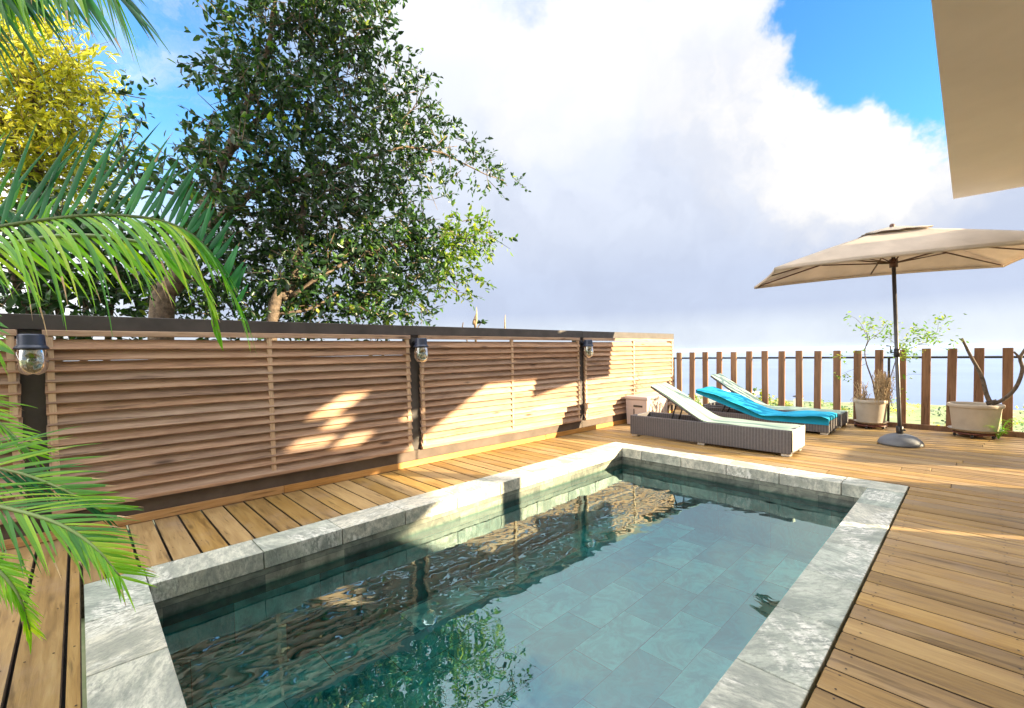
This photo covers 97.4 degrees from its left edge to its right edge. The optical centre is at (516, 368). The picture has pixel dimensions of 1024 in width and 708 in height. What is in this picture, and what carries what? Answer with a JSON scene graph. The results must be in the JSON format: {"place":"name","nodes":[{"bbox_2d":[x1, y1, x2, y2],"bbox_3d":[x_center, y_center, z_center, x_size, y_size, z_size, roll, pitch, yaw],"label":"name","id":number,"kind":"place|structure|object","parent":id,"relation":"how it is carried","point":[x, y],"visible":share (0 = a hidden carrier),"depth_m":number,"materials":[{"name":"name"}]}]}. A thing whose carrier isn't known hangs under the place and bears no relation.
{"place":"outdoors","nodes":[
{"label":"outdoors","id":0,"kind":"place"},
{"bbox_2d":[157,456,854,707],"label":"pool basin","id":1,"kind":"object","parent":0,"point":[522,588],"visible":0.11,"depth_m":3.29,"materials":[{"name":"tile"}]},
{"bbox_2d":[84,442,907,707],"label":"pool coping","id":2,"kind":"object","parent":1,"relation":"on","point":[782,659],"visible":0.89,"depth_m":2.39,"materials":[{"name":"stone"}]},
{"bbox_2d":[189,508,811,707],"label":"pool floor","id":3,"kind":"structure","parent":1,"relation":"in","point":[640,678],"depth_m":3.12,"materials":[{"name":"tile"}]},
{"bbox_2d":[154,457,858,707],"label":"pool wall","id":4,"kind":"structure","parent":3,"relation":"on","point":[335,608],"depth_m":3.63,"materials":[{"name":"tile"}]},
{"bbox_2d":[0,0,1023,360],"label":"sky","id":5,"kind":"structure","parent":0,"point":[674,155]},
{"bbox_2d":[3,397,1023,707],"bbox_3d":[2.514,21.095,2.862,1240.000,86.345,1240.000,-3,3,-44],"label":"hillside ground","id":6,"kind":"structure","parent":0,"point":[915,415],"depth_m":293.36,"materials":[{"name":"green plant"}]},
{"bbox_2d":[0,0,151,314],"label":"yellow tree","id":7,"kind":"object","parent":6,"relation":"on","point":[30,108],"visible":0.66,"depth_m":6.37,"materials":[{"name":"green plant"}]},
{"bbox_2d":[0,159,231,618],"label":"dark shrub","id":8,"kind":"object","parent":6,"relation":"on","point":[49,305],"visible":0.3,"depth_m":4.81,"materials":[{"name":"green plant"}]},
{"bbox_2d":[81,0,530,518],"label":"broadleaf tree","id":9,"kind":"object","parent":6,"relation":"on","point":[305,275],"visible":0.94,"depth_m":5.20,"materials":[{"name":"green plant"}]},
{"bbox_2d":[2,489,908,707],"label":"deck substructure","id":10,"kind":"object","parent":6,"relation":"on","point":[65,656],"visible":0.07,"depth_m":2.05,"materials":[{"name":"wood"}]},
{"bbox_2d":[0,410,1023,707],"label":"deck","id":11,"kind":"structure","parent":10,"relation":"on","point":[938,622],"depth_m":2.62,"materials":[{"name":"brown wood"}]},
{"bbox_2d":[0,0,256,653],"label":"areca palm","id":12,"kind":"object","parent":11,"relation":"on","point":[96,552],"visible":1,"depth_m":1.69,"materials":[{"name":"green plant"}]},
{"bbox_2d":[0,313,674,550],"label":"louvre fence","id":13,"kind":"object","parent":11,"relation":"on","point":[174,427],"visible":0.86,"depth_m":3.90,"materials":[{"name":"wood"}]},
{"bbox_2d":[13,334,49,375],"bbox_3d":[-3.080,-0.087,2.858,0.160,0.264,0.215,-3,3,-42],"label":"wall lamp","id":14,"kind":"object","parent":13,"relation":"attached to","point":[31,345],"visible":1,"depth_m":2.81,"materials":[{"name":"black metal"}]},
{"bbox_2d":[409,338,428,362],"bbox_3d":[-1.021,-0.191,4.728,0.160,0.264,0.215,-3,3,-42],"label":"wall lamp","id":15,"kind":"object","parent":13,"relation":"attached to","point":[416,343],"visible":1,"depth_m":4.67,"materials":[{"name":"black metal"}]},
{"bbox_2d":[579,340,593,357],"bbox_3d":[1.022,-0.293,6.585,0.160,0.264,0.216,-3,3,-42],"label":"wall lamp","id":16,"kind":"object","parent":13,"relation":"attached to","point":[587,343],"visible":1,"depth_m":6.54,"materials":[{"name":"black metal"}]},
{"bbox_2d":[0,433,1023,705],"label":"deck screws","id":17,"kind":"object","parent":11,"relation":"attached to","point":[582,433],"visible":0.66,"depth_m":2.36,"materials":[{"name":"metal"}]},
{"bbox_2d":[625,393,667,423],"bbox_3d":[2.147,0.655,7.407,0.704,0.460,0.404,-3,3,-44],"label":"storage box","id":18,"kind":"object","parent":11,"relation":"on","point":[644,402],"visible":0.52,"depth_m":7.22,"materials":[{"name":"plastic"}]},
{"bbox_2d":[630,382,804,456],"bbox_3d":[2.477,0.576,5.782,0.510,0.741,2.017,-3,3,-44],"label":"sun lounger","id":19,"kind":"object","parent":11,"relation":"on","point":[699,424],"visible":1,"depth_m":5.61,"materials":[{"name":"grey wicker"}]},
{"bbox_2d":[688,386,837,434],"bbox_3d":[3.737,0.599,6.984,0.574,0.564,1.970,-3,3,-44],"label":"sun lounger","id":20,"kind":"object","parent":11,"relation":"on","point":[746,408],"visible":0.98,"depth_m":6.78,"materials":[{"name":"blue fabric"}]},
{"bbox_2d":[703,373,847,427],"bbox_3d":[4.226,0.474,7.494,0.530,0.760,2.040,-3,3,-44],"label":"sun lounger","id":21,"kind":"object","parent":11,"relation":"on","point":[726,382],"visible":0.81,"depth_m":7.71,"materials":[{"name":"grey wicker"}]},
{"bbox_2d":[673,348,1023,437],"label":"picket fence","id":22,"kind":"object","parent":11,"relation":"on","point":[1007,356],"visible":0.57,"depth_m":7.00,"materials":[{"name":"brown wood"}]},
{"bbox_2d":[854,422,887,428],"bbox_3d":[5.237,0.840,6.657,0.400,0.057,0.400,-3,3,-44],"label":"plant trolley","id":23,"kind":"object","parent":11,"relation":"on","point":[866,426],"visible":0.66,"depth_m":6.53,"materials":[{"name":"brown wood"}]},
{"bbox_2d":[829,311,968,424],"bbox_3d":[5.402,-0.033,6.454,0.545,1.674,1.532,-3,3,-44],"label":"potted shrub","id":24,"kind":"object","parent":23,"relation":"on","point":[870,411],"visible":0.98,"depth_m":6.50,"materials":[{"name":"green plant"}]},
{"bbox_2d":[754,223,1023,447],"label":"parasol","id":25,"kind":"object","parent":11,"relation":"on","point":[892,249],"visible":1,"depth_m":5.37,"materials":[{"name":"beige fabric"}]},
{"bbox_2d":[952,430,996,438],"bbox_3d":[5.970,0.851,5.864,0.430,0.067,0.430,-3,3,-44],"label":"plant trolley","id":26,"kind":"object","parent":11,"relation":"on","point":[975,434],"visible":0.6,"depth_m":5.73,"materials":[{"name":"brown wood"}]},
{"bbox_2d":[947,338,1023,433],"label":"potted tree","id":27,"kind":"object","parent":26,"relation":"on","point":[974,417],"visible":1,"depth_m":5.72,"materials":[{"name":"beige ceramic"}]},
{"bbox_2d":[931,0,1023,198],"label":"house","id":28,"kind":"structure","parent":11,"relation":"on","point":[980,48],"depth_m":2.83,"materials":[{"name":"paint"}]},
{"bbox_2d":[462,307,505,341],"bbox_3d":[-0.495,0.846,7.360,0.927,3.694,0.242,-3,3,-44],"label":"frangipani","id":29,"kind":"object","parent":6,"relation":"on","point":[475,322],"visible":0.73,"depth_m":7.18,"materials":[{"name":"green plant"}]},
{"bbox_2d":[696,390,758,405],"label":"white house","id":30,"kind":"structure","parent":6,"relation":"on","point":[712,401],"depth_m":38.42,"materials":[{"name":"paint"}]},
{"bbox_2d":[752,387,774,404],"bbox_3d":[16.041,4.388,30.131,4.185,6.802,3.141,-3,3,-44],"label":"bush","id":31,"kind":"object","parent":6,"relation":"on","point":[754,394],"visible":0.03,"depth_m":29.91,"materials":[{"name":"green plant"}]},
{"bbox_2d":[773,401,793,405],"bbox_3d":[20.298,5.312,34.734,2.254,6.268,2.027,-3,3,-44],"label":"bush","id":32,"kind":"object","parent":6,"relation":"on","point":[785,404],"visible":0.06,"depth_m":34.40,"materials":[{"name":"green plant"}]},
{"bbox_2d":[769,395,1023,431],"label":"coastal scrub","id":33,"kind":"object","parent":6,"relation":"on","point":[822,402],"visible":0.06,"depth_m":320.21,"materials":[{"name":"green plant"}]},
{"bbox_2d":[673,345,1023,409],"bbox_3d":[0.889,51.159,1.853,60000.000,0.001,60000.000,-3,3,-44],"label":"sea","id":34,"kind":"structure","parent":0,"point":[965,377],"depth_m":884.01,"materials":[{"name":"liquid"}]},
{"bbox_2d":[987,418,1023,438],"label":"fern","id":35,"kind":"object","parent":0,"point":[998,436],"visible":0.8,"depth_m":5.62,"materials":[{"name":"green plant"}]}
]}

